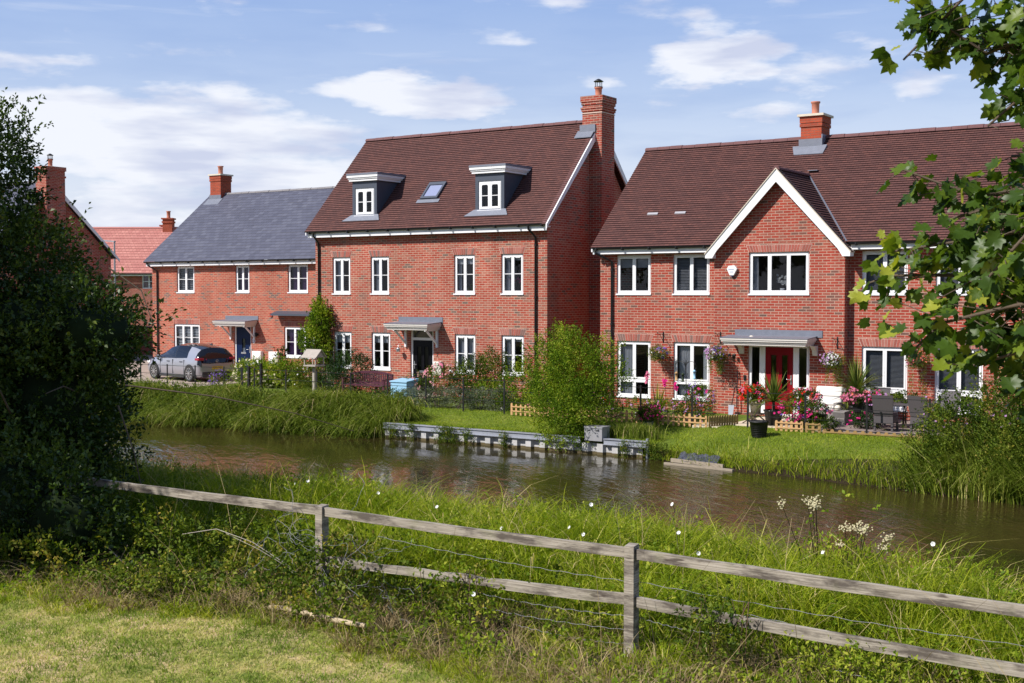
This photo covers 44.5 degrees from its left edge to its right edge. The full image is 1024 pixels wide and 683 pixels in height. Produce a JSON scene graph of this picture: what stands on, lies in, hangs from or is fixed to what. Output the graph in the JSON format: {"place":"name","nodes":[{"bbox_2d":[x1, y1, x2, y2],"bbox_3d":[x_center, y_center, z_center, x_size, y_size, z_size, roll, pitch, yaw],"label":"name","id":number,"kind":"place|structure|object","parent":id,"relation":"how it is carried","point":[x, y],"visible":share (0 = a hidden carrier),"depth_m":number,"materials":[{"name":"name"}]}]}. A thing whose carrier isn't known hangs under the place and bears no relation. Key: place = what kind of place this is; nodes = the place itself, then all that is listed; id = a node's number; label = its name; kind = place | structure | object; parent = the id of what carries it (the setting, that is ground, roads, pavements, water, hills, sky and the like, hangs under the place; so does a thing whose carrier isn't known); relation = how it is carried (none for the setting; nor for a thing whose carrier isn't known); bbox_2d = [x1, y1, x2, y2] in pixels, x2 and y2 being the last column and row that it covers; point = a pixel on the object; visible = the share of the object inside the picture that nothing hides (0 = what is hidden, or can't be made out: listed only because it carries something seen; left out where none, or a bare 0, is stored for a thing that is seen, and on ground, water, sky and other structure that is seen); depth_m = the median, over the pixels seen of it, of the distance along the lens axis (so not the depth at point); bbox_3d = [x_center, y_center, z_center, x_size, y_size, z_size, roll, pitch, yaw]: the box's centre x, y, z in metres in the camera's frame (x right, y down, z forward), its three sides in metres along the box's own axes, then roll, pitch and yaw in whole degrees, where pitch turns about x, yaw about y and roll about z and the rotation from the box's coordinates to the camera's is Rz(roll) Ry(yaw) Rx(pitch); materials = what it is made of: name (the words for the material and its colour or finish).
{"place":"outdoors","nodes":[
{"label":"outdoors","id":0,"kind":"place"},
{"bbox_2d":[114,354,152,367],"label":"side drive","id":1,"kind":"structure","parent":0,"point":[146,362],"depth_m":64.68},
{"bbox_2d":[123,367,308,387],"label":"driveway","id":2,"kind":"structure","parent":0,"point":[146,371],"depth_m":51.21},
{"bbox_2d":[148,343,234,381],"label":"parked car","id":3,"kind":"object","parent":2,"relation":"on","point":[203,357],"visible":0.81,"depth_m":50.23,"materials":[{"name":"silver metal"}]},
{"bbox_2d":[0,593,525,682],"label":"mown grass","id":4,"kind":"structure","parent":0,"point":[58,628],"depth_m":11.52,"materials":[{"name":"plant"}]},
{"bbox_2d":[0,577,566,682],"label":"verge grass","id":5,"kind":"structure","parent":0,"point":[478,676],"depth_m":12.43,"materials":[{"name":"plant"}]},
{"bbox_2d":[301,349,326,391],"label":"bird table","id":6,"kind":"object","parent":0,"point":[312,353],"visible":0.96,"depth_m":41.73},
{"bbox_2d":[0,532,1016,682],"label":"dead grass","id":7,"kind":"structure","parent":0,"point":[238,598],"depth_m":12.01,"materials":[{"name":"plant"}]},
{"bbox_2d":[0,380,1020,682],"bbox_3d":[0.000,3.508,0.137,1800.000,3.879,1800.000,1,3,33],"label":"ground","id":8,"kind":"structure","parent":0,"point":[490,418],"depth_m":12.27,"materials":[{"name":"plant"}]},
{"bbox_2d":[0,154,119,309],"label":"house","id":9,"kind":"structure","parent":8,"relation":"on","point":[56,175],"depth_m":65.69,"materials":[{"name":"red brick"}]},
{"bbox_2d":[93,211,176,325],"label":"house","id":10,"kind":"structure","parent":8,"relation":"on","point":[135,247],"depth_m":103.80,"materials":[{"name":"tile"}]},
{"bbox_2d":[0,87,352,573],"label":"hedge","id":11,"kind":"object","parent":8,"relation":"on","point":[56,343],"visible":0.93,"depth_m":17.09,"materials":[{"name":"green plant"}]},
{"bbox_2d":[143,166,334,375],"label":"house","id":12,"kind":"structure","parent":8,"relation":"on","point":[222,281],"depth_m":56.65,"materials":[{"name":"red brick"}]},
{"bbox_2d":[176,266,194,292],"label":"window","id":13,"kind":"structure","parent":12,"relation":"in","point":[183,290],"depth_m":57.64,"materials":[{"name":"plastic"}]},
{"bbox_2d":[175,324,199,345],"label":"window","id":14,"kind":"structure","parent":12,"relation":"in","point":[183,326],"depth_m":57.81,"materials":[{"name":"plastic"}]},
{"bbox_2d":[235,265,249,292],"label":"window","id":15,"kind":"structure","parent":12,"relation":"in","point":[244,269],"depth_m":55.69,"materials":[{"name":"plastic"}]},
{"bbox_2d":[236,327,250,370],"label":"door","id":16,"kind":"structure","parent":12,"relation":"in","point":[243,336],"depth_m":55.75,"materials":[{"name":"blue paint"}]},
{"bbox_2d":[287,264,307,292],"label":"window","id":17,"kind":"structure","parent":12,"relation":"in","point":[296,278],"depth_m":53.84,"materials":[{"name":"plastic"}]},
{"bbox_2d":[285,327,314,358],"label":"window","id":18,"kind":"structure","parent":12,"relation":"in","point":[294,349],"depth_m":54.20,"materials":[{"name":"plastic"}]},
{"bbox_2d":[78,378,408,437],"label":"bank weeds","id":19,"kind":"object","parent":8,"relation":"on","point":[261,422],"visible":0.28,"depth_m":38.73,"materials":[{"name":"green plant"}]},
{"bbox_2d":[87,373,435,438],"bbox_3d":[-11.033,1.974,40.887,20.008,1.916,4.961,1,3,33],"label":"sedge","id":20,"kind":"object","parent":8,"relation":"on","point":[405,411],"visible":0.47,"depth_m":38.50,"materials":[{"name":"green plant"}]},
{"bbox_2d":[227,352,307,388],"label":"hydrangea","id":21,"kind":"object","parent":8,"relation":"on","point":[270,367],"visible":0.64,"depth_m":47.18,"materials":[{"name":"green plant"}]},
{"bbox_2d":[0,490,563,660],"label":"undergrowth","id":22,"kind":"object","parent":8,"relation":"on","point":[182,526],"visible":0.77,"depth_m":13.77,"materials":[{"name":"green plant"}]},
{"bbox_2d":[281,354,324,390],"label":"shrub","id":23,"kind":"object","parent":8,"relation":"on","point":[294,375],"visible":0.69,"depth_m":45.83,"materials":[{"name":"green plant"}]},
{"bbox_2d":[295,293,338,389],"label":"tree","id":24,"kind":"object","parent":8,"relation":"on","point":[316,330],"visible":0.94,"depth_m":45.67,"materials":[{"name":"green plant"}]},
{"bbox_2d":[243,473,419,621],"bbox_3d":[-2.007,2.116,13.309,2.479,1.377,1.093,1,3,33],"label":"bramble","id":25,"kind":"object","parent":8,"relation":"on","point":[328,561],"visible":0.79,"depth_m":13.20,"materials":[{"name":"plant"}]},
{"bbox_2d":[299,521,381,603],"bbox_3d":[-1.787,2.366,13.284,0.768,0.948,0.746,-1,3,-29],"label":"climbing weed","id":26,"kind":"object","parent":8,"relation":"on","point":[348,551],"visible":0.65,"depth_m":13.22,"materials":[{"name":"green plant"}]},
{"bbox_2d":[318,347,380,394],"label":"shrub","id":27,"kind":"object","parent":8,"relation":"on","point":[335,370],"visible":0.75,"depth_m":43.78,"materials":[{"name":"green plant"}]},
{"bbox_2d":[342,371,393,393],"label":"bench","id":28,"kind":"object","parent":8,"relation":"on","point":[379,380],"visible":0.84,"depth_m":42.91,"materials":[{"name":"paint"}]},
{"bbox_2d":[389,378,418,401],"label":"storage box","id":29,"kind":"object","parent":8,"relation":"on","point":[400,383],"visible":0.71,"depth_m":40.66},
{"bbox_2d":[405,357,456,400],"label":"rose bush","id":30,"kind":"object","parent":8,"relation":"on","point":[430,371],"visible":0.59,"depth_m":40.91,"materials":[{"name":"pink plant"}]},
{"bbox_2d":[420,384,451,407],"bbox_3d":[-2.379,1.764,39.130,1.033,0.882,1.083,-1,2,-20],"label":"lavender mound","id":31,"kind":"object","parent":8,"relation":"on","point":[439,404],"visible":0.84,"depth_m":39.01,"materials":[{"name":"green plant"}]},
{"bbox_2d":[438,381,475,409],"bbox_3d":[-1.678,1.705,38.718,1.320,0.999,0.963,1,3,33],"label":"lavender mound","id":32,"kind":"object","parent":8,"relation":"on","point":[453,393],"visible":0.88,"depth_m":38.69,"materials":[{"name":"green plant"}]},
{"bbox_2d":[405,559,510,637],"bbox_3d":[-0.581,2.532,12.423,1.218,0.762,0.550,2,3,44],"label":"climbing weed","id":33,"kind":"object","parent":8,"relation":"on","point":[469,600],"visible":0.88,"depth_m":12.34,"materials":[{"name":"green plant"}]},
{"bbox_2d":[304,79,627,399],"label":"house","id":34,"kind":"structure","parent":8,"relation":"on","point":[414,236],"depth_m":43.19,"materials":[{"name":"brick"}]},
{"bbox_2d":[332,257,350,294],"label":"window","id":35,"kind":"structure","parent":34,"relation":"in","point":[340,260],"depth_m":45.69,"materials":[{"name":"plastic"}]},
{"bbox_2d":[370,256,389,294],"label":"window","id":36,"kind":"structure","parent":34,"relation":"in","point":[379,260],"depth_m":44.69,"materials":[{"name":"plastic"}]},
{"bbox_2d":[372,332,390,370],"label":"window","id":37,"kind":"structure","parent":34,"relation":"in","point":[378,337],"depth_m":44.75,"materials":[{"name":"plastic"}]},
{"bbox_2d":[413,340,432,392],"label":"door","id":38,"kind":"structure","parent":34,"relation":"in","point":[416,343],"depth_m":43.77,"materials":[{"name":"black paint"}]},
{"bbox_2d":[416,181,446,202],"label":"roof window","id":39,"kind":"structure","parent":34,"relation":"in","point":[433,190],"depth_m":44.21,"materials":[{"name":"grey glass"}]},
{"bbox_2d":[453,255,474,294],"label":"window","id":40,"kind":"structure","parent":34,"relation":"in","point":[459,259],"depth_m":42.68,"materials":[{"name":"plastic"}]},
{"bbox_2d":[456,334,475,373],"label":"window","id":41,"kind":"structure","parent":34,"relation":"in","point":[465,343],"depth_m":42.79,"materials":[{"name":"plastic"}]},
{"bbox_2d":[500,254,523,294],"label":"window","id":42,"kind":"structure","parent":34,"relation":"in","point":[510,259],"depth_m":41.64,"materials":[{"name":"plastic"}]},
{"bbox_2d":[502,335,523,374],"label":"window","id":43,"kind":"structure","parent":34,"relation":"in","point":[509,338],"depth_m":41.69,"materials":[{"name":"plastic"}]},
{"bbox_2d":[440,345,515,402],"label":"shrub","id":44,"kind":"object","parent":8,"relation":"on","point":[483,359],"visible":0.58,"depth_m":40.40,"materials":[{"name":"green plant"}]},
{"bbox_2d":[465,385,495,410],"bbox_3d":[-0.962,1.788,38.317,1.002,0.940,0.999,0,2,-7],"label":"lavender mound","id":45,"kind":"object","parent":8,"relation":"on","point":[472,404],"visible":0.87,"depth_m":38.23,"materials":[{"name":"green plant"}]},
{"bbox_2d":[254,368,715,424],"bbox_3d":[-1.684,1.759,38.160,17.062,1.350,0.038,1,3,33],"label":"estate railing","id":46,"kind":"object","parent":8,"relation":"on","point":[504,391],"visible":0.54,"depth_m":37.99,"materials":[{"name":"black metal"}]},
{"bbox_2d":[472,366,541,412],"bbox_3d":[-0.173,1.547,38.285,1.469,1.558,3.092,-1,3,-32],"label":"shrub","id":47,"kind":"object","parent":8,"relation":"on","point":[501,385],"visible":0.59,"depth_m":38.53,"materials":[{"name":"green plant"}]},
{"bbox_2d":[0,442,1023,682],"bbox_3d":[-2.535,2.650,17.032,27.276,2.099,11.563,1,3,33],"label":"bank grass","id":48,"kind":"structure","parent":8,"relation":"on","point":[913,613],"depth_m":13.20,"materials":[{"name":"plant"}]},
{"bbox_2d":[0,435,1023,682],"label":"seed stalks","id":49,"kind":"object","parent":8,"relation":"on","point":[622,561],"visible":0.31,"depth_m":12.14,"materials":[{"name":"plant"}]},
{"bbox_2d":[383,422,649,458],"bbox_3d":[-0.115,2.955,34.034,8.590,1.180,0.185,1,3,33],"label":"sheet piling","id":50,"kind":"object","parent":8,"relation":"on","point":[529,440],"visible":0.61,"depth_m":33.81,"materials":[{"name":"metal"}]},
{"bbox_2d":[633,439,683,460],"bbox_3d":[3.547,2.737,31.452,1.632,0.633,0.388,1,3,33],"label":"ivy trail","id":51,"kind":"object","parent":50,"relation":"hanging from","point":[654,448],"visible":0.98,"depth_m":31.40,"materials":[{"name":"green plant"}]},
{"bbox_2d":[501,317,578,406],"bbox_3d":[0.887,0.771,39.258,2.425,3.103,2.151,1,3,33],"label":"shrub","id":52,"kind":"object","parent":8,"relation":"on","point":[523,364],"visible":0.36,"depth_m":39.18,"materials":[{"name":"green plant"}]},
{"bbox_2d":[65,475,1023,680],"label":"wooden fence","id":53,"kind":"object","parent":8,"relation":"on","point":[630,598],"visible":0.88,"depth_m":11.35,"materials":[{"name":"grey wood"}]},
{"bbox_2d":[519,319,637,452],"bbox_3d":[1.675,1.180,33.434,3.686,3.543,2.620,1,3,33],"label":"shrub","id":54,"kind":"object","parent":8,"relation":"on","point":[570,408],"visible":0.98,"depth_m":33.13,"materials":[{"name":"green plant"}]},
{"bbox_2d":[584,425,610,441],"bbox_3d":[2.214,2.386,32.612,0.550,0.370,0.465,1,3,33],"label":"equipment box","id":55,"kind":"object","parent":8,"relation":"on","point":[596,433],"visible":0.98,"depth_m":32.46,"materials":[{"name":"metal"}]},
{"bbox_2d":[511,403,706,426],"bbox_3d":[2.578,2.053,35.145,6.312,0.357,0.043,2,3,34],"label":"picket edging","id":56,"kind":"object","parent":8,"relation":"on","point":[673,416],"visible":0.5,"depth_m":34.22,"materials":[{"name":"brown wood"}]},
{"bbox_2d":[526,387,719,422],"bbox_3d":[3.011,1.811,35.954,6.163,1.192,1.506,1,3,33],"label":"flower bed","id":57,"kind":"object","parent":8,"relation":"on","point":[673,404],"visible":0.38,"depth_m":34.82,"materials":[{"name":"green plant"}]},
{"bbox_2d":[594,420,678,441],"bbox_3d":[3.161,2.312,32.655,2.615,0.455,1.265,1,3,33],"label":"grass clump","id":58,"kind":"object","parent":8,"relation":"on","point":[631,431],"visible":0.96,"depth_m":32.45,"materials":[{"name":"plant"}]},
{"bbox_2d":[637,402,663,428],"bbox_3d":[3.728,2.042,33.946,0.804,0.793,0.703,1,3,33],"label":"petunia","id":59,"kind":"object","parent":8,"relation":"on","point":[644,410],"visible":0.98,"depth_m":33.85,"materials":[{"name":"purple plant"}]},
{"bbox_2d":[682,379,717,419],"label":"shrub","id":60,"kind":"object","parent":8,"relation":"on","point":[700,389],"visible":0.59,"depth_m":35.18,"materials":[{"name":"green plant"}]},
{"bbox_2d":[658,578,778,681],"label":"climbing weed","id":61,"kind":"object","parent":8,"relation":"on","point":[709,619],"visible":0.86,"depth_m":10.75,"materials":[{"name":"green plant"}]},
{"bbox_2d":[748,419,768,437],"bbox_3d":[6.232,2.209,31.586,0.546,0.502,0.508,1,3,33],"label":"garden tub","id":62,"kind":"object","parent":8,"relation":"on","point":[758,428],"visible":1,"depth_m":31.41,"materials":[{"name":"plastic"}]},
{"bbox_2d":[590,101,1023,423],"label":"house","id":63,"kind":"structure","parent":8,"relation":"on","point":[809,213],"depth_m":36.78,"materials":[{"name":"red brick"}]},
{"bbox_2d":[616,255,650,294],"bbox_3d":[3.810,-2.060,38.891,1.220,1.235,0.202,1,3,33],"label":"window","id":64,"kind":"structure","parent":63,"relation":"in","point":[625,261],"depth_m":38.88,"materials":[{"name":"plastic"}]},
{"bbox_2d":[617,341,650,398],"bbox_3d":[3.833,0.872,39.014,1.210,1.785,0.242,1,3,33],"label":"window","id":65,"kind":"structure","parent":63,"relation":"in","point":[629,351],"depth_m":39.09,"materials":[{"name":"plastic"}]},
{"bbox_2d":[672,254,709,294],"bbox_3d":[5.446,-2.019,37.831,1.240,1.235,0.220,1,3,33],"label":"window","id":66,"kind":"structure","parent":63,"relation":"in","point":[691,257],"depth_m":37.84,"materials":[{"name":"plastic"}]},
{"bbox_2d":[672,342,709,400],"bbox_3d":[5.473,0.904,37.941,1.230,1.765,0.242,1,3,33],"label":"window","id":67,"kind":"structure","parent":63,"relation":"in","point":[686,348],"depth_m":38.09,"materials":[{"name":"plastic"}]},
{"bbox_2d":[748,251,808,294],"bbox_3d":[7.702,-1.953,36.011,1.850,1.245,0.242,1,3,33],"label":"window","id":68,"kind":"structure","parent":63,"relation":"in","point":[754,290],"depth_m":36.09,"materials":[{"name":"plastic"}]},
{"bbox_2d":[765,347,792,413],"bbox_3d":[7.689,1.123,36.075,0.842,1.919,0.096,1,3,33],"label":"door","id":69,"kind":"structure","parent":63,"relation":"in","point":[778,351],"depth_m":36.08,"materials":[{"name":"red wood"}]},
{"bbox_2d":[862,346,906,411],"bbox_3d":[10.350,1.039,34.739,1.300,1.785,0.220,1,3,33],"label":"window","id":70,"kind":"structure","parent":63,"relation":"in","point":[894,350],"depth_m":34.71,"materials":[{"name":"plastic"}]},
{"bbox_2d":[862,251,907,294],"bbox_3d":[10.333,-1.894,34.636,1.300,1.235,0.220,1,3,33],"label":"window","id":71,"kind":"structure","parent":63,"relation":"in","point":[866,254],"depth_m":34.76,"materials":[{"name":"plastic"}]},
{"bbox_2d":[935,348,982,413],"bbox_3d":[12.019,1.082,33.648,1.290,1.785,0.220,1,3,33],"label":"window","id":72,"kind":"structure","parent":63,"relation":"in","point":[950,388],"depth_m":33.65,"materials":[{"name":"plastic"}]},
{"bbox_3d":[11.032,-0.009,33.905,0.040,0.335,0.419,1,3,33],"label":"basket bracket","id":73,"kind":"object","parent":63,"relation":"attached to","visible":0},
{"bbox_2d":[904,350,930,396],"bbox_3d":[10.950,0.809,33.783,0.769,1.813,0.700,1,3,33],"label":"hanging basket","id":74,"kind":"object","parent":73,"relation":"hanging from","point":[920,362],"visible":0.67,"depth_m":33.71,"materials":[{"name":"green plant"}]},
{"bbox_2d":[777,486,838,573],"bbox_3d":[3.107,2.173,13.104,0.651,1.362,0.411,1,2,26],"label":"meadowsweet","id":75,"kind":"object","parent":8,"relation":"on","point":[809,541],"visible":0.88,"depth_m":13.11,"materials":[{"name":"green plant"}]},
{"bbox_2d":[731,630,932,682],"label":"climbing weed","id":76,"kind":"object","parent":8,"relation":"on","point":[847,656],"visible":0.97,"depth_m":10.10,"materials":[{"name":"green plant"}]},
{"bbox_2d":[662,433,1019,503],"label":"water edge grass","id":77,"kind":"structure","parent":8,"relation":"on","point":[805,462],"depth_m":28.75,"materials":[{"name":"plant"}]},
{"bbox_2d":[819,490,894,602],"bbox_3d":[3.519,2.188,12.708,0.835,1.335,0.340,2,3,39],"label":"meadowsweet","id":78,"kind":"object","parent":8,"relation":"on","point":[858,528],"visible":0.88,"depth_m":12.73,"materials":[{"name":"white plant"}]},
{"bbox_2d":[747,390,995,438],"bbox_3d":[9.467,2.044,30.844,7.822,1.350,0.038,1,3,33],"label":"estate railing","id":79,"kind":"object","parent":8,"relation":"on","point":[867,410],"visible":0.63,"depth_m":31.77,"materials":[{"name":"black metal"}]},
{"bbox_2d":[815,418,950,436],"bbox_3d":[11.691,2.318,31.723,7.050,0.135,3.401,1,3,33],"label":"decking","id":80,"kind":"object","parent":8,"relation":"on","point":[882,430],"visible":0.09,"depth_m":31.90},
{"bbox_2d":[848,405,860,420],"bbox_3d":[9.376,1.954,34.062,0.562,0.400,0.562,1,3,33],"label":"plant pot","id":81,"kind":"object","parent":80,"relation":"on","point":[850,407],"visible":0.12,"depth_m":33.90,"materials":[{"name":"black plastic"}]},
{"bbox_2d":[827,351,884,396],"bbox_3d":[9.335,1.016,34.064,1.925,1.593,1.526,1,3,33],"label":"cordyline","id":82,"kind":"object","parent":81,"relation":"in","point":[856,379],"visible":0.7,"depth_m":33.96,"materials":[{"name":"green plant"}]},
{"bbox_2d":[840,385,872,426],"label":"geranium","id":83,"kind":"object","parent":80,"relation":"on","point":[851,394],"visible":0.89,"depth_m":32.35,"materials":[{"name":"pink plant"}]},
{"bbox_2d":[846,410,880,428],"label":"geranium","id":84,"kind":"object","parent":80,"relation":"on","point":[858,419],"visible":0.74,"depth_m":32.04,"materials":[{"name":"green plant"}]},
{"bbox_2d":[871,395,898,431],"bbox_3d":[9.420,1.795,31.566,0.540,0.920,0.605,1,3,33],"label":"dining chair","id":85,"kind":"object","parent":80,"relation":"on","point":[883,406],"visible":0.98,"depth_m":31.39,"materials":[{"name":"wicker"}]},
{"bbox_2d":[907,396,937,433],"bbox_3d":[10.244,1.809,31.208,0.605,0.920,0.540,-2,3,-42],"label":"dining chair","id":86,"kind":"object","parent":80,"relation":"on","point":[915,402],"visible":0.56,"depth_m":31.08,"materials":[{"name":"wicker"}]},
{"bbox_2d":[847,0,1023,423],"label":"tree","id":87,"kind":"object","parent":8,"relation":"on","point":[990,263],"visible":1,"depth_m":6.19,"materials":[{"name":"green plant"}]},
{"bbox_2d":[858,396,1023,505],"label":"reeds","id":88,"kind":"object","parent":8,"relation":"on","point":[966,469],"visible":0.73,"depth_m":25.64,"materials":[{"name":"green plant"}]},
{"bbox_2d":[896,394,1023,500],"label":"willowherb","id":89,"kind":"object","parent":8,"relation":"on","point":[944,435],"depth_m":26.04,"materials":[{"name":"plant"}]},
{"bbox_2d":[910,367,1023,479],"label":"shrub","id":90,"kind":"object","parent":8,"relation":"on","point":[1013,413],"visible":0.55,"depth_m":26.27,"materials":[{"name":"green plant"}]},
{"bbox_2d":[0,0,1023,259],"label":"sky","id":91,"kind":"structure","parent":0,"point":[145,100],"materials":[{"name":"blue"}]},
{"bbox_2d":[89,417,1023,595],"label":"water","id":92,"kind":"structure","parent":0,"point":[735,494],"depth_m":27.00,"materials":[{"name":"liquid"}]},
{"bbox_2d":[388,405,950,468],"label":"lawn grass","id":93,"kind":"structure","parent":0,"point":[850,438],"depth_m":31.47,"materials":[{"name":"plant"}]},
{"bbox_2d":[692,416,825,429],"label":"garden path","id":94,"kind":"structure","parent":0,"point":[740,423],"depth_m":33.63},
{"bbox_2d":[742,412,763,422],"bbox_3d":[6.603,2.104,34.030,0.623,0.307,0.533,1,3,33],"label":"plant stand","id":95,"kind":"object","parent":94,"relation":"on","point":[751,414],"visible":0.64,"depth_m":33.91,"materials":[{"name":"wood"}]},
{"bbox_2d":[750,402,760,413],"bbox_3d":[6.619,1.789,34.007,0.346,0.320,0.346,1,3,33],"label":"plant pot","id":96,"kind":"object","parent":95,"relation":"on","point":[753,408],"visible":0.73,"depth_m":33.89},
{"bbox_2d":[737,382,768,419],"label":"geranium","id":97,"kind":"object","parent":96,"relation":"in","point":[741,392],"visible":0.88,"depth_m":33.80,"materials":[{"name":"red plant"}]},
{"bbox_2d":[763,409,781,425],"bbox_3d":[6.992,2.037,33.473,0.540,0.420,0.540,1,3,33],"label":"plant pot","id":98,"kind":"object","parent":94,"relation":"on","point":[770,415],"visible":0.67,"depth_m":33.29,"materials":[{"name":"black plastic"}]},
{"bbox_2d":[740,371,796,416],"bbox_3d":[6.992,1.306,33.428,1.590,1.344,1.739,-1,2,-20],"label":"cordyline","id":99,"kind":"object","parent":98,"relation":"in","point":[774,388],"visible":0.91,"depth_m":33.41,"materials":[{"name":"green plant"}]},
{"bbox_2d":[773,399,821,427],"bbox_3d":[7.497,1.958,32.773,1.297,0.936,0.730,1,2,14],"label":"petunia","id":100,"kind":"object","parent":94,"relation":"on","point":[789,411],"visible":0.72,"depth_m":32.69,"materials":[{"name":"pink plant"}]},
{"bbox_2d":[786,386,822,425],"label":"geranium","id":101,"kind":"object","parent":94,"relation":"on","point":[810,393],"visible":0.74,"depth_m":33.15,"materials":[{"name":"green plant"}]},
{"bbox_2d":[808,413,827,422],"bbox_3d":[7.959,2.007,32.629,0.484,0.265,0.274,1,3,33],"label":"trough planter","id":102,"kind":"object","parent":94,"relation":"on","point":[816,421],"visible":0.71,"depth_m":32.53,"materials":[{"name":"black plastic"}]},
{"bbox_2d":[802,399,832,430],"bbox_3d":[7.941,1.978,32.526,0.868,0.970,0.643,3,4,56],"label":"petunia","id":103,"kind":"object","parent":102,"relation":"in","point":[824,405],"visible":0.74,"depth_m":32.43,"materials":[{"name":"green plant"}]},
{"bbox_2d":[808,386,846,418],"bbox_3d":[8.746,1.690,34.679,0.800,0.880,0.860,1,3,33],"label":"armchair","id":104,"kind":"object","parent":94,"relation":"on","point":[829,399],"visible":0.41,"depth_m":34.66,"materials":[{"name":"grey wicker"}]},
{"bbox_3d":[6.048,-0.112,36.806,0.040,0.335,0.419,1,3,33],"label":"basket bracket","id":105,"kind":"object","parent":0,"visible":0},
{"bbox_2d":[704,335,727,374],"bbox_3d":[5.936,0.404,36.678,0.761,1.208,0.730,1,3,33],"label":"hanging basket","id":106,"kind":"object","parent":105,"relation":"hanging from","point":[717,356],"visible":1,"depth_m":36.58,"materials":[{"name":"purple plant"}]},
{"bbox_3d":[9.002,0.043,34.877,0.040,0.335,0.419,1,3,33],"label":"basket bracket","id":107,"kind":"object","parent":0,"visible":0},
{"bbox_2d":[819,341,846,385],"bbox_3d":[8.919,0.594,34.746,0.750,1.278,0.683,0,2,-7],"label":"hanging basket","id":108,"kind":"object","parent":107,"relation":"hanging from","point":[830,360],"visible":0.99,"depth_m":34.66,"materials":[{"name":"white plant"}]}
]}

